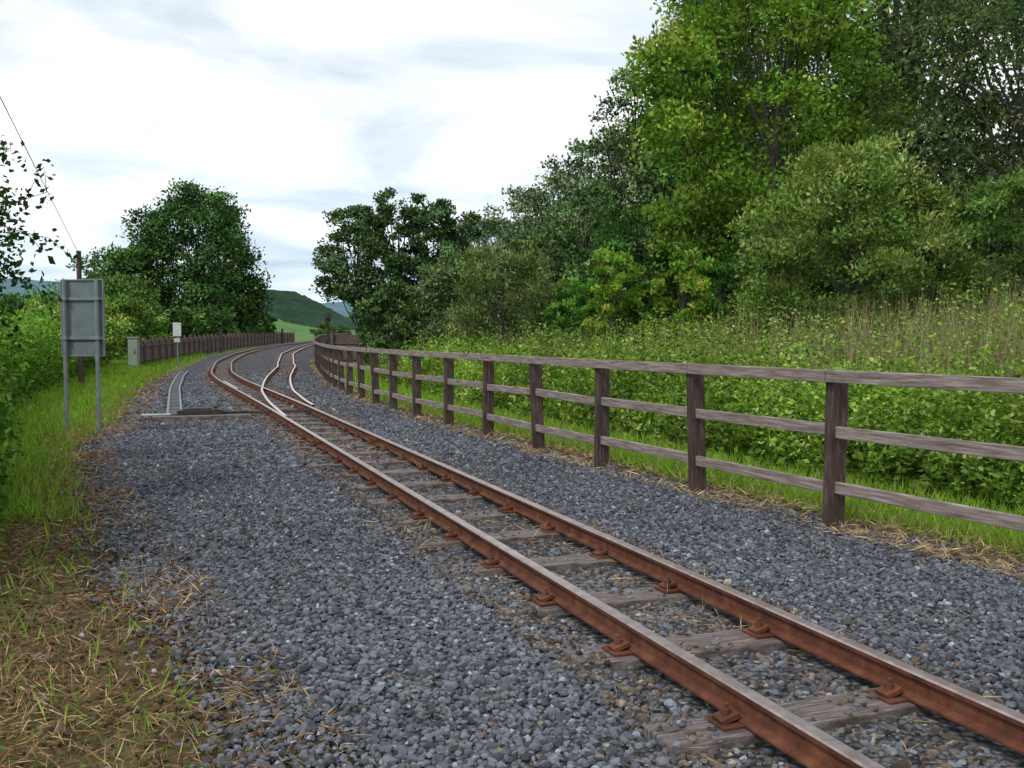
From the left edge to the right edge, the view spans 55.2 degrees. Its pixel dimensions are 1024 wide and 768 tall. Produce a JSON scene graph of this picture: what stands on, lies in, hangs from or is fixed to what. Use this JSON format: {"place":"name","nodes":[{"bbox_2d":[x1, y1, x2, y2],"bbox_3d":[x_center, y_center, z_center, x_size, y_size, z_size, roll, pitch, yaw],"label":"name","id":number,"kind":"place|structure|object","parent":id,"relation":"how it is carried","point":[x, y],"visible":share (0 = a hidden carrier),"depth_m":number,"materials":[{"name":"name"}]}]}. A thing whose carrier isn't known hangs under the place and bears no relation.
{"place":"outdoors","nodes":[
{"label":"outdoors","id":0,"kind":"place"},
{"bbox_2d":[0,278,473,336],"bbox_3d":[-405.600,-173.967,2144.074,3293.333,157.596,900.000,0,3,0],"label":"distant hill","id":1,"kind":"structure","parent":0,"point":[338,307],"depth_m":2220.55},
{"bbox_2d":[170,316,355,338],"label":"farmland hill","id":2,"kind":"structure","parent":0,"point":[301,332],"depth_m":462.61,"materials":[{"name":"green plant"}]},
{"bbox_2d":[201,289,365,330],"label":"wooded hill","id":3,"kind":"structure","parent":0,"point":[293,307],"depth_m":793.70,"materials":[{"name":"green plant"}]},
{"bbox_2d":[0,230,1023,767],"bbox_3d":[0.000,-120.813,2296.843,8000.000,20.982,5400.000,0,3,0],"label":"ground","id":4,"kind":"structure","parent":0,"point":[70,680],"depth_m":4.76,"materials":[{"name":"green plant"}]},
{"bbox_2d":[0,175,28,304],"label":"hawthorn tree","id":5,"kind":"object","parent":4,"relation":"on","point":[10,230],"visible":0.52,"depth_m":11.03,"materials":[{"name":"green plant"}]},
{"bbox_2d":[0,279,59,311],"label":"hawthorn bush","id":6,"kind":"object","parent":4,"relation":"on","point":[8,297],"visible":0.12,"depth_m":66.47,"materials":[{"name":"green plant"}]},
{"bbox_2d":[30,653,48,662],"bbox_3d":[-2.251,1.305,4.669,0.086,0.039,0.054,1,3,17],"label":"rock","id":7,"kind":"object","parent":4,"relation":"on","point":[40,658],"visible":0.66,"depth_m":4.66,"materials":[{"name":"stone"}]},
{"bbox_2d":[0,134,82,354],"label":"hawthorn tree","id":8,"kind":"object","parent":4,"relation":"on","point":[12,235],"visible":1,"depth_m":8.47,"materials":[{"name":"green plant"}]},
{"bbox_2d":[32,696,50,705],"bbox_3d":[-1.978,1.333,4.119,0.081,0.048,0.062,1,3,13],"label":"rock","id":9,"kind":"object","parent":4,"relation":"on","point":[43,697],"visible":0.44,"depth_m":4.10,"materials":[{"name":"stone"}]},
{"bbox_2d":[0,97,84,383],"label":"utility pole","id":10,"kind":"object","parent":4,"relation":"on","point":[81,378],"visible":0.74,"depth_m":29.82,"materials":[{"name":"brown wood"}]},
{"bbox_2d":[0,286,111,565],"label":"hedge","id":11,"kind":"object","parent":4,"relation":"on","point":[22,374],"visible":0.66,"depth_m":21.93,"materials":[{"name":"green plant"}]},
{"bbox_2d":[3,294,115,374],"bbox_3d":[-17.737,-1.577,36.297,5.018,3.430,4.706,0,3,0],"label":"hawthorn bush","id":12,"kind":"object","parent":4,"relation":"on","point":[41,307],"visible":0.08,"depth_m":35.67,"materials":[{"name":"green plant"}]},
{"bbox_2d":[56,725,70,733],"bbox_3d":[-1.746,1.347,3.818,0.060,0.033,0.050,0,3,0],"label":"rock","id":13,"kind":"object","parent":4,"relation":"on","point":[67,730],"visible":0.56,"depth_m":3.81,"materials":[{"name":"stone"}]},
{"bbox_2d":[39,303,119,363],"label":"hawthorn bush","id":14,"kind":"object","parent":4,"relation":"on","point":[106,346],"visible":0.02,"depth_m":47.59,"materials":[{"name":"green plant"}]},
{"bbox_2d":[60,279,105,434],"bbox_3d":[-6.581,-0.340,14.997,0.710,2.520,0.121,0,3,8],"label":"trackside sign","id":15,"kind":"object","parent":4,"relation":"on","point":[82,306],"visible":0.89,"depth_m":14.99,"materials":[{"name":"grey metal"}]},
{"bbox_2d":[48,296,133,360],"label":"hawthorn bush","id":16,"kind":"object","parent":4,"relation":"on","point":[113,330],"visible":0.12,"depth_m":55.07,"materials":[{"name":"green plant"}]},
{"bbox_2d":[94,598,102,604],"bbox_3d":[-2.401,1.257,5.672,0.074,0.032,0.052,0,3,0],"label":"rock","id":17,"kind":"object","parent":4,"relation":"on","point":[97,602],"visible":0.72,"depth_m":5.66,"materials":[{"name":"stone"}]},
{"bbox_2d":[0,352,206,760],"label":"verge grass","id":18,"kind":"structure","parent":4,"relation":"on","point":[49,412],"depth_m":12.87,"materials":[{"name":"green plant"}]},
{"bbox_2d":[51,242,183,334],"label":"ash tree","id":19,"kind":"object","parent":4,"relation":"on","point":[110,259],"visible":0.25,"depth_m":103.00,"materials":[{"name":"green plant"}]},
{"bbox_2d":[82,269,162,349],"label":"hedgerow tree","id":20,"kind":"object","parent":4,"relation":"on","point":[112,286],"visible":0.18,"depth_m":86.92,"materials":[{"name":"green plant"}]},
{"bbox_2d":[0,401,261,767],"bbox_3d":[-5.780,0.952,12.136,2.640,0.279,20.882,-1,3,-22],"label":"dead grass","id":21,"kind":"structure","parent":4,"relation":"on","point":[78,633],"depth_m":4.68,"materials":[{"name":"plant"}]},
{"bbox_2d":[127,337,139,367],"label":"relay cabinet","id":22,"kind":"object","parent":4,"relation":"on","point":[133,352],"visible":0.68,"depth_m":45.78,"materials":[{"name":"metal"}]},
{"bbox_2d":[104,291,172,354],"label":"hawthorn bush","id":23,"kind":"object","parent":4,"relation":"on","point":[141,313],"visible":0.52,"depth_m":73.16,"materials":[{"name":"green plant"}]},
{"bbox_2d":[123,286,172,342],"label":"hedgerow tree","id":24,"kind":"object","parent":4,"relation":"on","point":[161,312],"visible":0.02,"depth_m":99.00,"materials":[{"name":"green plant"}]},
{"bbox_2d":[173,322,180,365],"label":"white sign","id":25,"kind":"object","parent":4,"relation":"on","point":[177,329],"visible":0.91,"depth_m":49.85,"materials":[{"name":"metal"}]},
{"bbox_2d":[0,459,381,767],"bbox_3d":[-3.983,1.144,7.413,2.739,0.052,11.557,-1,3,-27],"label":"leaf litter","id":26,"kind":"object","parent":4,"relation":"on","point":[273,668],"visible":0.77,"depth_m":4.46,"materials":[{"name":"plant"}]},
{"bbox_2d":[115,177,276,337],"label":"oak tree","id":27,"kind":"object","parent":4,"relation":"on","point":[222,234],"visible":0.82,"depth_m":104.55,"materials":[{"name":"green plant"}]},
{"bbox_2d":[157,304,241,337],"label":"hedgerow tree","id":28,"kind":"object","parent":4,"relation":"on","point":[218,319],"visible":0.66,"depth_m":97.73,"materials":[{"name":"green plant"}]},
{"bbox_2d":[139,332,294,364],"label":"paling fence","id":29,"kind":"object","parent":4,"relation":"on","point":[152,350],"visible":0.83,"depth_m":71.39,"materials":[{"name":"brown wood"}]},
{"bbox_2d":[219,329,282,352],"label":"gate posts","id":30,"kind":"object","parent":4,"relation":"on","point":[221,340],"visible":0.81,"depth_m":77.36,"materials":[{"name":"wood"}]},
{"bbox_2d":[241,307,280,333],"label":"hedgerow tree","id":31,"kind":"object","parent":4,"relation":"on","point":[259,328],"visible":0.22,"depth_m":134.42,"materials":[{"name":"green plant"}]},
{"bbox_2d":[261,312,277,331],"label":"tree","id":32,"kind":"object","parent":4,"relation":"on","point":[272,318],"visible":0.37,"depth_m":229.26,"materials":[{"name":"green plant"}]},
{"bbox_2d":[324,314,335,344],"bbox_3d":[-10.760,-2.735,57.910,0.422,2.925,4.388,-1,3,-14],"label":"railway signal","id":33,"kind":"object","parent":4,"relation":"on","point":[327,318],"visible":0.69,"depth_m":59.66,"materials":[{"name":"metal"}]},
{"bbox_2d":[309,321,351,339],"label":"hawthorn bush","id":34,"kind":"object","parent":4,"relation":"on","point":[323,327],"visible":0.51,"depth_m":148.76,"materials":[{"name":"green plant"}]},
{"bbox_2d":[330,331,366,362],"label":"brown gate","id":35,"kind":"structure","parent":4,"relation":"on","point":[350,340],"depth_m":49.84,"materials":[{"name":"wood"}]},
{"bbox_2d":[308,203,410,326],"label":"goat willow tree","id":36,"kind":"object","parent":4,"relation":"on","point":[360,227],"visible":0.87,"depth_m":48.96,"materials":[{"name":"green plant"}]},
{"bbox_2d":[348,278,436,364],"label":"willow bush","id":37,"kind":"object","parent":4,"relation":"on","point":[383,297],"visible":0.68,"depth_m":44.49,"materials":[{"name":"green plant"}]},
{"bbox_2d":[349,186,438,347],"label":"alder tree","id":38,"kind":"object","parent":4,"relation":"on","point":[385,210],"visible":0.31,"depth_m":49.15,"materials":[{"name":"green plant"}]},
{"bbox_2d":[380,192,460,341],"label":"alder tree","id":39,"kind":"object","parent":4,"relation":"on","point":[398,258],"visible":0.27,"depth_m":48.51,"materials":[{"name":"green plant"}]},
{"bbox_2d":[409,198,488,334],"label":"alder tree","id":40,"kind":"object","parent":4,"relation":"on","point":[440,209],"visible":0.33,"depth_m":48.37,"materials":[{"name":"green plant"}]},
{"bbox_2d":[400,244,507,351],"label":"willow bush","id":41,"kind":"object","parent":4,"relation":"on","point":[441,275],"visible":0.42,"depth_m":42.90,"materials":[{"name":"green plant"}]},
{"bbox_2d":[459,208,510,317],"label":"woodland tree","id":42,"kind":"object","parent":4,"relation":"on","point":[471,237],"visible":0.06,"depth_m":122.75,"materials":[{"name":"green plant"}]},
{"bbox_2d":[471,233,520,322],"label":"sapling","id":43,"kind":"object","parent":4,"relation":"on","point":[485,242],"visible":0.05,"depth_m":68.66,"materials":[{"name":"green plant"}]},
{"bbox_2d":[432,243,569,353],"bbox_3d":[-0.433,-2.864,35.911,5.385,4.751,5.901,0,3,0],"label":"willow bush","id":44,"kind":"object","parent":4,"relation":"on","point":[480,279],"visible":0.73,"depth_m":35.01,"materials":[{"name":"green plant"}]},
{"bbox_2d":[0,342,1023,767],"bbox_3d":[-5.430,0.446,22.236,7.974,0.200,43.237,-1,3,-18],"label":"ballast gravel","id":45,"kind":"structure","parent":4,"relation":"on","point":[862,612],"depth_m":5.72,"materials":[{"name":"grey gravel"}]},
{"bbox_2d":[166,371,187,415],"bbox_3d":[-9.974,0.046,29.311,0.463,0.065,24.270,-1,3,-18],"label":"point rodding","id":46,"kind":"object","parent":45,"relation":"on","point":[174,402],"visible":0.91,"depth_m":24.42,"materials":[{"name":"metal"}]},
{"bbox_2d":[141,405,310,422],"bbox_3d":[-5.253,0.518,18.175,3.042,0.255,0.859,-1,3,-20],"label":"point machine","id":47,"kind":"object","parent":45,"relation":"on","point":[199,413],"visible":0.95,"depth_m":17.82,"materials":[{"name":"metal"}]},
{"bbox_2d":[223,344,314,416],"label":"railway track","id":48,"kind":"structure","parent":45,"relation":"on","point":[269,403],"depth_m":26.54,"materials":[{"name":"silver metal"}]},
{"bbox_2d":[202,341,1023,767],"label":"railway track","id":49,"kind":"structure","parent":45,"relation":"on","point":[744,715],"depth_m":4.92,"materials":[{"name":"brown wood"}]},
{"bbox_2d":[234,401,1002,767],"bbox_3d":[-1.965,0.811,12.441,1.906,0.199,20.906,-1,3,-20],"label":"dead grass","id":50,"kind":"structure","parent":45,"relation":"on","point":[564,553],"depth_m":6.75,"materials":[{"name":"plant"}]},
{"bbox_2d":[474,184,564,295],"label":"woodland tree","id":51,"kind":"object","parent":4,"relation":"on","point":[486,224],"visible":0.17,"depth_m":93.62,"materials":[{"name":"green plant"}]},
{"bbox_2d":[492,209,584,321],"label":"sapling","id":52,"kind":"object","parent":4,"relation":"on","point":[519,223],"visible":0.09,"depth_m":55.07,"materials":[{"name":"green plant"}]},
{"bbox_2d":[492,226,607,338],"bbox_3d":[1.605,-3.708,40.331,4.825,5.460,4.722,-1,3,-12],"label":"sapling","id":53,"kind":"object","parent":4,"relation":"on","point":[539,237],"visible":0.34,"depth_m":39.22,"materials":[{"name":"green plant"}]},
{"bbox_2d":[505,154,621,301],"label":"woodland tree","id":54,"kind":"object","parent":4,"relation":"on","point":[549,186],"visible":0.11,"depth_m":73.28,"materials":[{"name":"green plant"}]},
{"bbox_2d":[536,293,599,351],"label":"sapling","id":55,"kind":"object","parent":4,"relation":"on","point":[580,302],"visible":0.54,"depth_m":29.66,"materials":[{"name":"green plant"}]},
{"bbox_2d":[538,275,617,355],"bbox_3d":[2.333,-2.166,32.909,3.057,3.098,2.995,0,3,0],"label":"sapling","id":56,"kind":"object","parent":4,"relation":"on","point":[571,284],"visible":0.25,"depth_m":32.82,"materials":[{"name":"green plant"}]},
{"bbox_2d":[525,182,642,327],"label":"sapling","id":57,"kind":"object","parent":4,"relation":"on","point":[572,229],"visible":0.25,"depth_m":46.18,"materials":[{"name":"green plant"}]},
{"bbox_2d":[534,122,661,303],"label":"woodland tree","id":58,"kind":"object","parent":4,"relation":"on","point":[579,163],"visible":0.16,"depth_m":57.55,"materials":[{"name":"green plant"}]},
{"bbox_2d":[579,246,661,356],"bbox_3d":[2.935,-2.118,27.998,2.135,3.629,2.271,-1,3,-24],"label":"sapling","id":59,"kind":"object","parent":4,"relation":"on","point":[604,291],"visible":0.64,"depth_m":27.66,"materials":[{"name":"green plant"}]},
{"bbox_2d":[571,201,690,329],"bbox_3d":[4.053,-3.626,33.875,4.218,5.396,4.291,0,3,0],"label":"sapling","id":60,"kind":"object","parent":4,"relation":"on","point":[624,227],"visible":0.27,"depth_m":33.51,"materials":[{"name":"green plant"}]},
{"bbox_2d":[571,66,714,298],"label":"woodland tree","id":61,"kind":"object","parent":4,"relation":"on","point":[609,143],"visible":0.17,"depth_m":52.90,"materials":[{"name":"green plant"}]},
{"bbox_2d":[616,281,674,349],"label":"sapling","id":62,"kind":"object","parent":4,"relation":"on","point":[647,285],"visible":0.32,"depth_m":28.13,"materials":[{"name":"green plant"}]},
{"bbox_2d":[309,358,1023,580],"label":"dead grass","id":63,"kind":"structure","parent":4,"relation":"on","point":[903,528],"depth_m":8.76,"materials":[{"name":"plant"}]},
{"bbox_2d":[314,333,1023,531],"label":"post and rail fence","id":64,"kind":"object","parent":4,"relation":"on","point":[834,487],"visible":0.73,"depth_m":9.50,"materials":[{"name":"brown wood"}]},
{"bbox_2d":[639,247,726,358],"bbox_3d":[4.794,-2.175,27.283,2.478,3.320,2.278,0,3,0],"label":"sapling","id":65,"kind":"object","parent":4,"relation":"on","point":[695,281],"visible":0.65,"depth_m":27.20,"materials":[{"name":"green plant"}]},
{"bbox_2d":[344,361,1023,558],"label":"verge grass","id":66,"kind":"structure","parent":4,"relation":"on","point":[667,464],"depth_m":10.02,"materials":[{"name":"green plant"}]},
{"bbox_2d":[627,212,768,332],"bbox_3d":[6.177,-3.463,33.046,4.784,4.666,3.907,0,3,0],"label":"sapling","id":67,"kind":"object","parent":4,"relation":"on","point":[661,274],"visible":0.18,"depth_m":32.46,"materials":[{"name":"green plant"}]},
{"bbox_2d":[378,328,1023,510],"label":"bramble thicket","id":68,"kind":"object","parent":4,"relation":"on","point":[919,414],"visible":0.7,"depth_m":11.81,"materials":[{"name":"green plant"}]},
{"bbox_2d":[607,6,798,298],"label":"woodland tree","id":69,"kind":"object","parent":4,"relation":"on","point":[646,175],"visible":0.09,"depth_m":47.33,"materials":[{"name":"green plant"}]},
{"bbox_2d":[414,253,1023,424],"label":"tall grass stalks","id":70,"kind":"object","parent":4,"relation":"on","point":[922,342],"depth_m":16.20,"materials":[{"name":"plant"}]},
{"bbox_2d":[690,263,750,352],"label":"sapling","id":71,"kind":"object","parent":4,"relation":"on","point":[719,274],"visible":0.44,"depth_m":27.64,"materials":[{"name":"green plant"}]},
{"bbox_2d":[635,5,846,299],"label":"woodland tree","id":72,"kind":"object","parent":4,"relation":"on","point":[763,55],"depth_m":58.35,"materials":[{"name":"green plant"}]},
{"bbox_2d":[632,0,914,289],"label":"woodland tree","id":73,"kind":"object","parent":4,"relation":"on","point":[749,69],"visible":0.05,"depth_m":42.78,"materials":[{"name":"green plant"}]},
{"bbox_2d":[612,0,938,294],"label":"ash tree","id":74,"kind":"object","parent":4,"relation":"on","point":[729,149],"visible":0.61,"depth_m":29.41,"materials":[{"name":"green plant"}]},
{"bbox_2d":[711,201,859,330],"bbox_3d":[7.710,-3.054,28.351,4.110,4.269,3.884,-1,3,-11],"label":"sapling","id":75,"kind":"object","parent":4,"relation":"on","point":[731,269],"visible":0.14,"depth_m":27.86,"materials":[{"name":"green plant"}]},
{"bbox_2d":[772,190,932,320],"bbox_3d":[9.974,-3.374,27.727,5.054,4.469,5.458,-2,4,-38],"label":"sapling","id":76,"kind":"object","parent":4,"relation":"on","point":[895,242],"visible":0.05,"depth_m":27.37,"materials":[{"name":"green plant"}]},
{"bbox_2d":[723,130,1001,360],"bbox_3d":[7.698,-3.060,22.256,5.636,5.465,5.426,0,3,0],"label":"willow bush","id":77,"kind":"object","parent":4,"relation":"on","point":[867,174],"visible":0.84,"depth_m":21.51,"materials":[{"name":"green plant"}]},
{"bbox_2d":[753,0,1023,273],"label":"woodland tree","id":78,"kind":"object","parent":4,"relation":"on","point":[889,27],"visible":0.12,"depth_m":36.48,"materials":[{"name":"green plant"}]},
{"bbox_2d":[804,0,1023,178],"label":"woodland tree","id":79,"kind":"object","parent":4,"relation":"on","point":[1007,58],"visible":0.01,"depth_m":48.08,"materials":[{"name":"green plant"}]},
{"bbox_2d":[821,0,1023,260],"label":"woodland tree","id":80,"kind":"object","parent":4,"relation":"on","point":[927,70],"visible":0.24,"depth_m":36.12,"materials":[{"name":"green plant"}]},
{"bbox_2d":[839,0,1023,275],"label":"willow tree","id":81,"kind":"object","parent":4,"relation":"on","point":[1000,9],"visible":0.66,"depth_m":28.62,"materials":[{"name":"green plant"}]},
{"bbox_2d":[902,162,1023,336],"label":"willow bush","id":82,"kind":"object","parent":4,"relation":"on","point":[991,205],"visible":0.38,"depth_m":21.70,"materials":[{"name":"green plant"}]},
{"bbox_2d":[984,203,1023,272],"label":"willow bush","id":83,"kind":"object","parent":4,"relation":"on","point":[1010,249],"visible":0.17,"depth_m":24.10,"materials":[{"name":"green plant"}]},
{"bbox_2d":[0,0,1023,315],"label":"sky","id":84,"kind":"structure","parent":0,"point":[301,109],"materials":[{"name":"white"}]},
{"bbox_2d":[377,259,1023,460],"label":"nettle field","id":85,"kind":"structure","parent":0,"point":[834,343],"depth_m":18.32,"materials":[{"name":"green plant"}]}
]}

